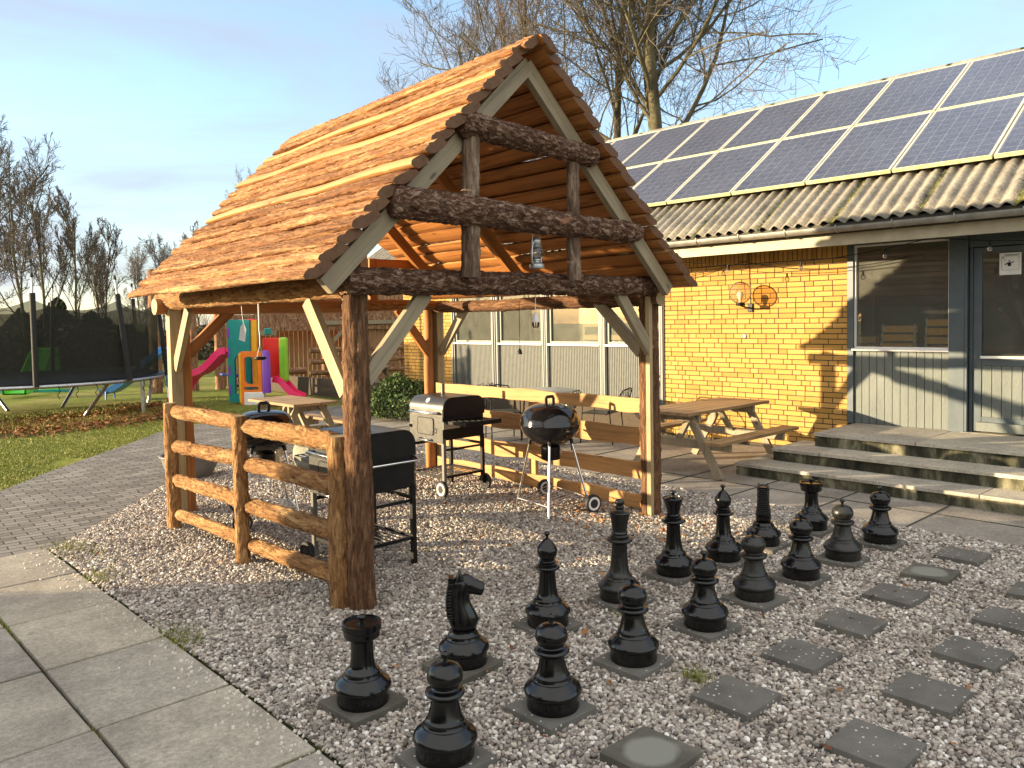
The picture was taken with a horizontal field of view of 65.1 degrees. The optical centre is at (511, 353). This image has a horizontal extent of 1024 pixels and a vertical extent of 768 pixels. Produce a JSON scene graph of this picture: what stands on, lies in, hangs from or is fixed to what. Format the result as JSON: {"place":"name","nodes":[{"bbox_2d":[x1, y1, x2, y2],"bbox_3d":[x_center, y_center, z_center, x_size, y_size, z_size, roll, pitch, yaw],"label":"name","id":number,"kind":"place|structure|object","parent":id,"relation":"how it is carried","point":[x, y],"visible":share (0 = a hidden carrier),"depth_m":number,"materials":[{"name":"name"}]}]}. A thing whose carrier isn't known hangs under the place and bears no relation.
{"place":"outdoors","nodes":[
{"label":"outdoors","id":0,"kind":"place"},
{"bbox_2d":[0,394,281,490],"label":"grass","id":1,"kind":"structure","parent":0,"point":[82,447],"depth_m":12.72,"materials":[{"name":"plant"}]},
{"bbox_2d":[0,549,342,767],"bbox_3d":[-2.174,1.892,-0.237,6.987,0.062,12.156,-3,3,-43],"label":"paving","id":2,"kind":"structure","parent":0,"point":[41,720],"depth_m":3.93,"materials":[{"name":"concrete"}]},
{"bbox_2d":[15,550,340,767],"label":"stray pebbles","id":3,"kind":"object","parent":2,"relation":"on","point":[318,752],"visible":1,"depth_m":4.10,"materials":[{"name":"gravel"}]},
{"bbox_2d":[0,403,401,556],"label":"path","id":4,"kind":"structure","parent":0,"point":[103,486],"depth_m":8.88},
{"bbox_2d":[248,395,342,461],"bbox_3d":[-3.028,1.026,11.069,1.360,0.769,1.326,-3,3,-43],"label":"picnic table","id":5,"kind":"object","parent":4,"relation":"on","point":[295,407],"visible":0.55,"depth_m":10.87,"materials":[{"name":"brown wood"}]},
{"bbox_2d":[167,319,306,404],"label":"play tower","id":6,"kind":"structure","parent":0,"point":[253,372],"depth_m":18.31,"materials":[{"name":"multicoloured plastic"}]},
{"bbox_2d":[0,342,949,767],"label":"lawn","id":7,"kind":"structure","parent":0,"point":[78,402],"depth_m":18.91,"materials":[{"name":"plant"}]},
{"bbox_2d":[0,139,59,307],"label":"bare tree","id":8,"kind":"object","parent":7,"relation":"on","point":[10,237],"visible":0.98,"depth_m":30.83,"materials":[{"name":"brown plant"}]},
{"bbox_2d":[0,113,63,304],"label":"bare tree","id":9,"kind":"object","parent":7,"relation":"on","point":[35,163],"visible":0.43,"depth_m":32.33,"materials":[{"name":"brown plant"}]},
{"bbox_2d":[3,166,92,306],"bbox_3d":[-20.006,-3.587,34.140,3.339,8.755,2.838,0,3,28],"label":"bare tree","id":10,"kind":"object","parent":7,"relation":"on","point":[40,239],"visible":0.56,"depth_m":33.99,"materials":[{"name":"brown plant"}]},
{"bbox_2d":[33,186,106,309],"bbox_3d":[-20.252,-3.483,36.782,3.172,8.318,2.696,-2,3,-29],"label":"bare tree","id":11,"kind":"object","parent":7,"relation":"on","point":[65,215],"visible":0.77,"depth_m":36.70,"materials":[{"name":"brown plant"}]},
{"bbox_2d":[0,415,161,438],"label":"soil strip","id":12,"kind":"object","parent":7,"relation":"on","point":[57,431],"visible":0.13,"depth_m":14.27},
{"bbox_2d":[0,399,218,443],"bbox_3d":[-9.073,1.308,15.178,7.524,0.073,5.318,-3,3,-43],"label":"leaf litter","id":13,"kind":"object","parent":12,"relation":"on","point":[108,421],"visible":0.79,"depth_m":15.33,"materials":[{"name":"plant"}]},
{"bbox_2d":[0,272,167,415],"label":"trampoline","id":14,"kind":"object","parent":7,"relation":"on","point":[44,346],"visible":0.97,"depth_m":15.39,"materials":[{"name":"fabric"}]},
{"bbox_2d":[71,217,126,307],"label":"bare tree","id":15,"kind":"object","parent":7,"relation":"on","point":[113,241],"visible":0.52,"depth_m":41.87,"materials":[{"name":"brown plant"}]},
{"bbox_2d":[76,227,132,307],"bbox_3d":[-20.458,-2.888,39.887,2.214,6.829,2.605,-1,2,0],"label":"bare tree","id":16,"kind":"object","parent":7,"relation":"on","point":[100,301],"visible":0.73,"depth_m":39.67,"materials":[{"name":"brown plant"}]},
{"bbox_2d":[110,241,149,309],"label":"bare tree","id":17,"kind":"object","parent":7,"relation":"on","point":[136,263],"visible":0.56,"depth_m":45.35,"materials":[{"name":"brown plant"}]},
{"bbox_2d":[132,233,176,331],"bbox_3d":[-17.374,-2.709,39.035,2.835,6.422,2.980,0,3,12],"label":"bare tree","id":18,"kind":"object","parent":7,"relation":"on","point":[151,249],"visible":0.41,"depth_m":38.98,"materials":[{"name":"brown plant"}]},
{"bbox_2d":[162,324,333,363],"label":"undergrowth","id":19,"kind":"object","parent":7,"relation":"on","point":[206,350],"visible":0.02,"depth_m":41.38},
{"bbox_2d":[147,269,404,392],"bbox_3d":[-4.249,-0.953,24.621,12.658,3.587,1.734,-3,3,-32],"label":"hedge","id":20,"kind":"object","parent":7,"relation":"on","point":[380,324],"visible":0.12,"depth_m":23.88,"materials":[{"name":"brown plant"}]},
{"bbox_2d":[377,0,554,96],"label":"bare tree","id":21,"kind":"object","parent":7,"relation":"on","point":[424,14],"visible":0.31,"depth_m":34.62,"materials":[{"name":"brown plant"}]},
{"bbox_2d":[462,0,612,108],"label":"bare tree","id":22,"kind":"object","parent":7,"relation":"on","point":[497,30],"visible":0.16,"depth_m":28.60,"materials":[{"name":"brown plant"}]},
{"bbox_2d":[515,0,722,138],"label":"bare tree","id":23,"kind":"object","parent":7,"relation":"on","point":[617,125],"visible":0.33,"depth_m":22.49,"materials":[{"name":"brown plant"}]},
{"bbox_2d":[383,0,868,140],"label":"bare beech","id":24,"kind":"object","parent":7,"relation":"on","point":[650,100],"visible":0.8,"depth_m":21.11,"materials":[{"name":"brown plant"}]},
{"bbox_2d":[254,47,1023,446],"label":"brick house","id":25,"kind":"structure","parent":7,"relation":"on","point":[802,361],"depth_m":10.66,"materials":[{"name":"yellow brick"}]},
{"bbox_2d":[453,297,491,343],"bbox_3d":[-0.742,-0.755,15.291,0.102,1.162,1.120,-3,3,-43],"label":"window","id":26,"kind":"structure","parent":25,"relation":"in","point":[476,328],"depth_m":15.30,"materials":[{"name":"glass"}]},
{"bbox_2d":[497,295,541,344],"bbox_3d":[0.144,-0.730,14.355,0.102,1.162,1.140,-3,3,-43],"label":"window","id":27,"kind":"structure","parent":25,"relation":"in","point":[508,320],"depth_m":14.42,"materials":[{"name":"glass"}]},
{"bbox_2d":[547,295,599,345],"bbox_3d":[1.030,-0.705,13.418,0.102,1.162,1.180,-3,3,-43],"label":"window","id":28,"kind":"structure","parent":25,"relation":"in","point":[567,327],"depth_m":13.55,"materials":[{"name":"glass"}]},
{"bbox_2d":[611,130,659,162],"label":"solar panel","id":29,"kind":"object","parent":25,"relation":"on","point":[626,148],"visible":0.4,"depth_m":15.16,"materials":[{"name":"glass"}]},
{"bbox_2d":[626,162,661,188],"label":"solar panel","id":30,"kind":"object","parent":25,"relation":"on","point":[638,174],"visible":0.16,"depth_m":13.45,"materials":[{"name":"glass"}]},
{"bbox_2d":[622,119,708,167],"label":"solar panel","id":31,"kind":"object","parent":25,"relation":"on","point":[662,145],"visible":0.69,"depth_m":14.29,"materials":[{"name":"glass"}]},
{"bbox_2d":[633,152,716,206],"bbox_3d":[2.410,-2.673,12.615,1.044,0.102,1.674,2,37,47],"label":"solar panel","id":32,"kind":"object","parent":25,"relation":"on","point":[663,183],"visible":0.7,"depth_m":12.58,"materials":[{"name":"glass"}]},
{"bbox_2d":[664,107,762,160],"bbox_3d":[3.429,-3.659,13.553,1.044,0.102,1.674,2,37,47],"label":"solar panel","id":33,"kind":"object","parent":25,"relation":"on","point":[717,134],"visible":0.85,"depth_m":13.50,"materials":[{"name":"glass"}]},
{"bbox_2d":[667,140,779,203],"bbox_3d":[3.143,-2.652,11.841,1.044,0.102,1.674,2,37,47],"label":"solar panel","id":34,"kind":"object","parent":25,"relation":"on","point":[722,173],"visible":0.87,"depth_m":11.76,"materials":[{"name":"glass"}]},
{"bbox_2d":[720,94,823,150],"bbox_3d":[4.161,-3.639,12.779,1.044,0.102,1.674,2,37,47],"label":"solar panel","id":35,"kind":"object","parent":25,"relation":"on","point":[780,121],"visible":0.88,"depth_m":12.72,"materials":[{"name":"glass"}]},
{"bbox_2d":[731,126,851,194],"bbox_3d":[3.875,-2.632,11.067,1.044,0.102,1.674,2,37,47],"label":"solar panel","id":36,"kind":"object","parent":25,"relation":"on","point":[792,162],"visible":0.92,"depth_m":10.98,"materials":[{"name":"glass"}]},
{"bbox_2d":[783,79,892,138],"bbox_3d":[4.894,-3.618,12.005,1.044,0.102,1.674,2,37,47],"label":"solar panel","id":37,"kind":"object","parent":25,"relation":"on","point":[843,108],"visible":0.8,"depth_m":11.95,"materials":[{"name":"glass"}]},
{"bbox_2d":[685,238,1023,274],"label":"string lights","id":38,"kind":"object","parent":25,"relation":"hanging from","point":[799,268],"visible":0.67,"depth_m":9.77,"materials":[{"name":"black plastic"}]},
{"bbox_2d":[806,111,933,184],"bbox_3d":[4.608,-2.611,10.293,1.044,0.102,1.674,2,37,47],"label":"solar panel","id":39,"kind":"object","parent":25,"relation":"on","point":[871,149],"visible":0.96,"depth_m":10.21,"materials":[{"name":"glass"}]},
{"bbox_2d":[847,237,948,422],"bbox_3d":[4.705,-0.276,9.592,0.100,2.332,1.366,-3,3,-43],"label":"window frame","id":40,"kind":"structure","parent":25,"relation":"in","point":[850,248],"depth_m":10.02,"materials":[{"name":"blue paint"}]},
{"bbox_2d":[851,239,948,351],"bbox_3d":[4.645,-0.674,9.594,0.102,1.302,1.137,-3,3,-43],"label":"window frame","id":41,"kind":"structure","parent":25,"relation":"in","point":[856,348],"depth_m":9.79,"materials":[{"name":"white wood"}]},
{"bbox_2d":[854,61,970,125],"bbox_3d":[5.626,-3.598,11.230,1.044,0.102,1.674,2,37,47],"label":"solar panel","id":42,"kind":"object","parent":25,"relation":"on","point":[918,93],"visible":0.79,"depth_m":11.17,"materials":[{"name":"glass"}]},
{"bbox_2d":[892,94,1023,172],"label":"solar panel","id":43,"kind":"object","parent":25,"relation":"on","point":[965,133],"visible":0.98,"depth_m":9.43,"materials":[{"name":"glass"}]},
{"bbox_2d":[936,49,1023,109],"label":"solar panel","id":44,"kind":"object","parent":25,"relation":"on","point":[991,78],"visible":0.94,"depth_m":10.44,"materials":[{"name":"glass"}]},
{"bbox_2d":[973,245,1023,434],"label":"door","id":45,"kind":"structure","parent":25,"relation":"in","point":[983,424],"depth_m":8.98,"materials":[{"name":"blue paint"}]},
{"bbox_2d":[999,252,1021,274],"bbox_3d":[5.444,-0.978,8.761,0.006,0.240,0.210,-3,3,-43],"label":"door sign","id":46,"kind":"object","parent":45,"relation":"attached to","point":[1009,263],"visible":1,"depth_m":8.76,"materials":[{"name":"white plastic"}]},
{"bbox_2d":[982,366,1023,419],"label":"door panel","id":47,"kind":"structure","parent":25,"relation":"in","point":[1002,386],"depth_m":8.86,"materials":[{"name":"paint"}]},
{"bbox_2d":[994,106,1023,158],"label":"solar panel","id":48,"kind":"object","parent":25,"relation":"on","point":[1012,143],"visible":1,"depth_m":8.73,"materials":[{"name":"glass"}]},
{"bbox_2d":[0,0,1023,329],"label":"sky","id":49,"kind":"structure","parent":0,"point":[153,108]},
{"bbox_2d":[49,444,1023,767],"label":"gravel","id":50,"kind":"structure","parent":0,"point":[281,650],"depth_m":4.78,"materials":[{"name":"gravel"}]},
{"bbox_2d":[158,453,216,478],"bbox_3d":[-3.831,1.310,9.560,0.706,0.325,0.706,-3,3,-43],"label":"planter bowl","id":51,"kind":"object","parent":50,"relation":"on","point":[204,468],"visible":0.16,"depth_m":9.38,"materials":[{"name":"metal"}]},
{"bbox_2d":[163,402,348,609],"bbox_3d":[-2.055,1.040,6.131,0.196,1.141,2.949,-3,3,-43],"label":"log fence","id":52,"kind":"object","parent":50,"relation":"on","point":[332,529],"visible":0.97,"depth_m":5.85,"materials":[{"name":"brown wood"}]},
{"bbox_2d":[229,401,298,528],"bbox_3d":[-2.297,0.997,7.424,0.616,1.088,0.896,-2,3,-21],"label":"kettle grill","id":53,"kind":"object","parent":50,"relation":"on","point":[262,448],"visible":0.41,"depth_m":7.38,"materials":[{"name":"black metal"}]},
{"bbox_2d":[294,425,418,563],"bbox_3d":[-1.207,1.017,6.055,0.664,1.120,0.945,-3,3,-43],"label":"trolley grill","id":54,"kind":"object","parent":50,"relation":"on","point":[393,451],"visible":0.48,"depth_m":5.89,"materials":[{"name":"black metal"}]},
{"bbox_2d":[318,690,407,729],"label":"stepping slab","id":55,"kind":"structure","parent":50,"relation":"on","point":[396,701],"depth_m":3.69,"materials":[{"name":"concrete"}]},
{"bbox_2d":[334,614,391,712],"bbox_3d":[-0.702,1.427,3.761,0.267,0.415,0.267,-1,4,0],"label":"chess rook","id":56,"kind":"object","parent":55,"relation":"on","point":[363,682],"visible":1,"depth_m":3.70,"materials":[{"name":"black plastic"}]},
{"bbox_2d":[27,534,719,685],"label":"weed tufts","id":57,"kind":"object","parent":50,"relation":"on","point":[185,640],"visible":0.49,"depth_m":4.69,"materials":[{"name":"green plant"}]},
{"bbox_2d":[127,33,697,610],"bbox_3d":[-1.049,-0.382,7.240,3.998,3.846,4.062,-3,3,-43],"label":"bark roof shelter","id":58,"kind":"object","parent":50,"relation":"on","point":[415,179],"visible":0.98,"depth_m":6.05,"materials":[{"name":"wood"}]},
{"bbox_2d":[529,234,543,268],"bbox_3d":[0.177,-0.765,5.821,0.110,0.302,0.114,-2,3,-14],"label":"storm lantern","id":59,"kind":"object","parent":58,"relation":"hanging from","point":[537,263],"visible":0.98,"depth_m":5.79,"materials":[{"name":"silver glass"}]},
{"bbox_2d":[395,743,496,767],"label":"stepping slab","id":60,"kind":"structure","parent":50,"relation":"on","point":[482,758],"depth_m":3.26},
{"bbox_2d":[412,650,477,767],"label":"chess pawn","id":61,"kind":"object","parent":60,"relation":"on","point":[445,734],"visible":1,"depth_m":3.22,"materials":[{"name":"black plastic"}]},
{"bbox_2d":[408,383,500,497],"bbox_3d":[-0.586,0.903,8.422,0.664,1.120,0.917,-3,3,-43],"label":"trolley grill","id":62,"kind":"object","parent":50,"relation":"on","point":[442,417],"visible":0.98,"depth_m":8.35,"materials":[{"name":"silver metal"}]},
{"bbox_2d":[422,655,502,685],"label":"stepping slab","id":63,"kind":"structure","parent":50,"relation":"on","point":[492,664],"depth_m":4.12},
{"bbox_2d":[438,570,488,670],"bbox_3d":[-0.254,1.370,4.174,0.267,0.477,0.267,-1,3,-5],"label":"chess knight","id":64,"kind":"object","parent":63,"relation":"on","point":[464,642],"visible":0.93,"depth_m":4.12,"materials":[{"name":"black plastic"}]},
{"bbox_2d":[55,455,1013,750],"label":"fallen leaves","id":65,"kind":"object","parent":50,"relation":"on","point":[597,545],"visible":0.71,"depth_m":6.84,"materials":[{"name":"brown plant"}]},
{"bbox_2d":[436,382,641,508],"bbox_3d":[0.184,0.908,8.596,0.090,1.067,3.161,-3,3,-42],"label":"board fence","id":66,"kind":"object","parent":50,"relation":"on","point":[597,431],"visible":0.63,"depth_m":8.13,"materials":[{"name":"wood"}]},
{"bbox_2d":[511,617,582,637],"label":"stepping slab","id":67,"kind":"structure","parent":50,"relation":"on","point":[574,626],"depth_m":4.66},
{"bbox_2d":[525,531,570,628],"bbox_3d":[0.206,1.307,4.678,0.267,0.543,0.267,1,3,40],"label":"chess bishop","id":68,"kind":"object","parent":67,"relation":"on","point":[543,603],"visible":0.99,"depth_m":4.63,"materials":[{"name":"black plastic"}]},
{"bbox_2d":[505,697,596,736],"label":"stepping slab","id":69,"kind":"structure","parent":50,"relation":"on","point":[550,727],"depth_m":3.59,"materials":[{"name":"concrete"}]},
{"bbox_2d":[524,613,581,717],"bbox_3d":[0.183,1.407,3.679,0.267,0.431,0.267,-3,4,-29],"label":"chess pawn","id":70,"kind":"object","parent":69,"relation":"on","point":[552,687],"visible":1,"depth_m":3.61,"materials":[{"name":"black plastic"}]},
{"bbox_2d":[515,395,600,518],"bbox_3d":[0.342,0.937,7.695,0.616,1.088,0.896,-2,3,-29],"label":"kettle grill","id":71,"kind":"object","parent":50,"relation":"on","point":[549,428],"visible":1,"depth_m":7.43,"materials":[{"name":"black metal"}]},
{"bbox_2d":[587,594,653,614],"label":"stepping slab","id":72,"kind":"structure","parent":50,"relation":"on","point":[597,600],"depth_m":5.03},
{"bbox_2d":[598,498,639,603],"bbox_3d":[0.680,1.235,5.075,0.267,0.634,0.267,-2,4,-37],"label":"chess king","id":73,"kind":"object","parent":72,"relation":"on","point":[613,580],"visible":0.9,"depth_m":5.03,"materials":[{"name":"black plastic"}]},
{"bbox_2d":[593,651,673,682],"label":"stepping slab","id":74,"kind":"structure","parent":50,"relation":"on","point":[603,661],"depth_m":4.09,"materials":[{"name":"concrete"}]},
{"bbox_2d":[608,576,658,667],"bbox_3d":[0.630,1.377,4.177,0.267,0.431,0.267,0,1,39],"label":"chess pawn","id":75,"kind":"object","parent":74,"relation":"on","point":[633,641],"visible":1,"depth_m":4.11,"materials":[{"name":"black plastic"}]},
{"bbox_2d":[600,726,702,767],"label":"stepping slab","id":76,"kind":"structure","parent":50,"relation":"on","point":[643,747],"depth_m":3.28,"materials":[{"name":"concrete"}]},
{"bbox_2d":[642,568,693,586],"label":"stepping slab","id":77,"kind":"structure","parent":50,"relation":"on","point":[651,574],"depth_m":5.45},
{"bbox_2d":[654,490,692,577],"bbox_3d":[1.117,1.234,5.550,0.267,0.580,0.267,-5,5,-44],"label":"chess queen","id":78,"kind":"object","parent":77,"relation":"on","point":[673,559],"visible":0.98,"depth_m":5.50,"materials":[{"name":"black plastic"}]},
{"bbox_2d":[667,618,741,643],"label":"stepping slab","id":79,"kind":"structure","parent":50,"relation":"on","point":[678,625],"depth_m":4.54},
{"bbox_2d":[681,550,728,632],"bbox_3d":[1.107,1.349,4.612,0.267,0.431,0.267,0,2,28],"label":"chess pawn","id":80,"kind":"object","parent":79,"relation":"on","point":[704,609],"visible":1,"depth_m":4.55,"materials":[{"name":"black plastic"}]},
{"bbox_2d":[696,555,743,572],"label":"stepping slab","id":81,"kind":"structure","parent":50,"relation":"on","point":[734,565],"depth_m":5.73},
{"bbox_2d":[705,484,741,562],"bbox_3d":[1.546,1.231,5.867,0.267,0.543,0.267,0,1,37],"label":"chess bishop","id":82,"kind":"object","parent":81,"relation":"on","point":[722,545],"visible":1,"depth_m":5.81,"materials":[{"name":"black plastic"}]},
{"bbox_2d":[691,675,781,722],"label":"stepping slab","id":83,"kind":"structure","parent":50,"relation":"on","point":[739,699],"depth_m":3.74,"materials":[{"name":"concrete"}]},
{"bbox_2d":[721,591,788,613],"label":"stepping slab","id":84,"kind":"structure","parent":50,"relation":"on","point":[732,599],"depth_m":4.96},
{"bbox_2d":[733,529,776,602],"bbox_3d":[1.527,1.322,5.064,0.267,0.431,0.267,-4,3,-33],"label":"chess pawn","id":85,"kind":"object","parent":84,"relation":"on","point":[754,581],"visible":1,"depth_m":5.00,"materials":[{"name":"black plastic"}]},
{"bbox_2d":[739,540,790,554],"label":"stepping slab","id":86,"kind":"structure","parent":50,"relation":"on","point":[781,546],"depth_m":6.12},
{"bbox_2d":[746,483,780,546],"bbox_3d":[1.953,1.240,6.232,0.267,0.477,0.267,0,3,19],"label":"chess knight","id":87,"kind":"object","parent":86,"relation":"on","point":[766,529],"visible":0.97,"depth_m":6.16,"materials":[{"name":"black plastic"}]},
{"bbox_2d":[769,570,831,590],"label":"stepping slab","id":88,"kind":"structure","parent":50,"relation":"on","point":[778,576],"depth_m":5.37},
{"bbox_2d":[780,513,821,580],"bbox_3d":[1.961,1.298,5.442,0.267,0.431,0.267,-3,3,-40],"label":"chess pawn","id":89,"kind":"object","parent":88,"relation":"on","point":[799,562],"visible":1,"depth_m":5.38,"materials":[{"name":"black plastic"}]},
{"bbox_2d":[761,637,842,675],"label":"stepping slab","id":90,"kind":"structure","parent":50,"relation":"on","point":[796,655],"depth_m":4.18,"materials":[{"name":"concrete"}]},
{"bbox_2d":[785,526,833,538],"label":"stepping slab","id":91,"kind":"structure","parent":50,"relation":"on","point":[822,534],"depth_m":6.54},
{"bbox_2d":[795,478,828,530],"bbox_3d":[2.488,1.243,6.661,0.267,0.415,0.267,0,1,34],"label":"chess rook","id":92,"kind":"object","parent":91,"relation":"on","point":[816,517],"visible":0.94,"depth_m":6.60,"materials":[{"name":"black plastic"}]},
{"bbox_2d":[815,552,869,571],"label":"stepping slab","id":93,"kind":"structure","parent":50,"relation":"on","point":[823,559],"depth_m":5.75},
{"bbox_2d":[823,499,862,561],"bbox_3d":[2.405,1.272,5.834,0.267,0.431,0.267,-2,4,-8],"label":"chess pawn","id":94,"kind":"object","parent":93,"relation":"on","point":[841,544],"visible":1,"depth_m":5.77,"materials":[{"name":"black plastic"}]},
{"bbox_2d":[815,608,887,640],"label":"stepping slab","id":95,"kind":"structure","parent":50,"relation":"on","point":[859,627],"depth_m":4.60,"materials":[{"name":"concrete"}]},
{"bbox_2d":[824,718,926,767],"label":"stepping slab","id":96,"kind":"structure","parent":50,"relation":"on","point":[864,743],"depth_m":3.30,"materials":[{"name":"concrete"}]},
{"bbox_2d":[857,537,906,552],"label":"stepping slab","id":97,"kind":"structure","parent":50,"relation":"on","point":[900,543],"depth_m":6.14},
{"bbox_2d":[861,486,898,544],"bbox_3d":[2.864,1.246,6.238,0.267,0.431,0.267,-1,3,-1],"label":"chess pawn","id":98,"kind":"object","parent":97,"relation":"on","point":[879,528],"visible":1,"depth_m":6.17,"materials":[{"name":"black plastic"}]},
{"bbox_2d":[862,583,929,609],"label":"stepping slab","id":99,"kind":"structure","parent":50,"relation":"on","point":[905,598],"depth_m":5.04,"materials":[{"name":"concrete"}]},
{"bbox_2d":[882,671,972,721],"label":"stepping slab","id":100,"kind":"structure","parent":50,"relation":"on","point":[934,697],"depth_m":3.74,"materials":[{"name":"concrete"}]},
{"bbox_2d":[900,562,960,585],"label":"stepping slab","id":101,"kind":"structure","parent":50,"relation":"on","point":[932,574],"depth_m":5.45,"materials":[{"name":"concrete"}]},
{"bbox_2d":[933,546,991,566],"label":"stepping slab","id":102,"kind":"structure","parent":50,"relation":"on","point":[966,556],"depth_m":5.83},
{"bbox_2d":[931,635,1014,675],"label":"stepping slab","id":103,"kind":"structure","parent":50,"relation":"on","point":[972,655],"depth_m":4.17,"materials":[{"name":"concrete"}]},
{"bbox_2d":[971,605,1023,636],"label":"stepping slab","id":104,"kind":"structure","parent":50,"relation":"on","point":[1006,620],"depth_m":4.62,"materials":[{"name":"concrete"}]},
{"bbox_2d":[371,412,1023,546],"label":"patio","id":105,"kind":"structure","parent":0,"point":[690,463],"depth_m":8.38,"materials":[{"name":"concrete"}]},
{"bbox_2d":[370,371,424,419],"bbox_3d":[-2.047,0.766,14.904,1.362,0.895,1.596,-3,3,-43],"label":"evergreen bush","id":106,"kind":"object","parent":105,"relation":"on","point":[392,393],"visible":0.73,"depth_m":14.59,"materials":[{"name":"green plant"}]},
{"bbox_2d":[482,384,521,440],"bbox_3d":[-0.156,0.892,12.129,0.520,0.806,0.700,-2,3,-12],"label":"wire chair","id":107,"kind":"object","parent":105,"relation":"on","point":[514,410],"visible":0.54,"depth_m":12.17,"materials":[{"name":"black metal"}]},
{"bbox_2d":[633,397,798,479],"bbox_3d":[2.332,0.997,9.648,1.756,0.761,1.480,-3,3,-43],"label":"picnic table","id":108,"kind":"object","parent":105,"relation":"on","point":[686,416],"visible":0.84,"depth_m":9.37,"materials":[{"name":"brown wood"}]},
{"bbox_2d":[734,423,1023,515],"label":"concrete steps","id":109,"kind":"structure","parent":105,"relation":"on","point":[985,472],"depth_m":8.29,"materials":[{"name":"concrete"}]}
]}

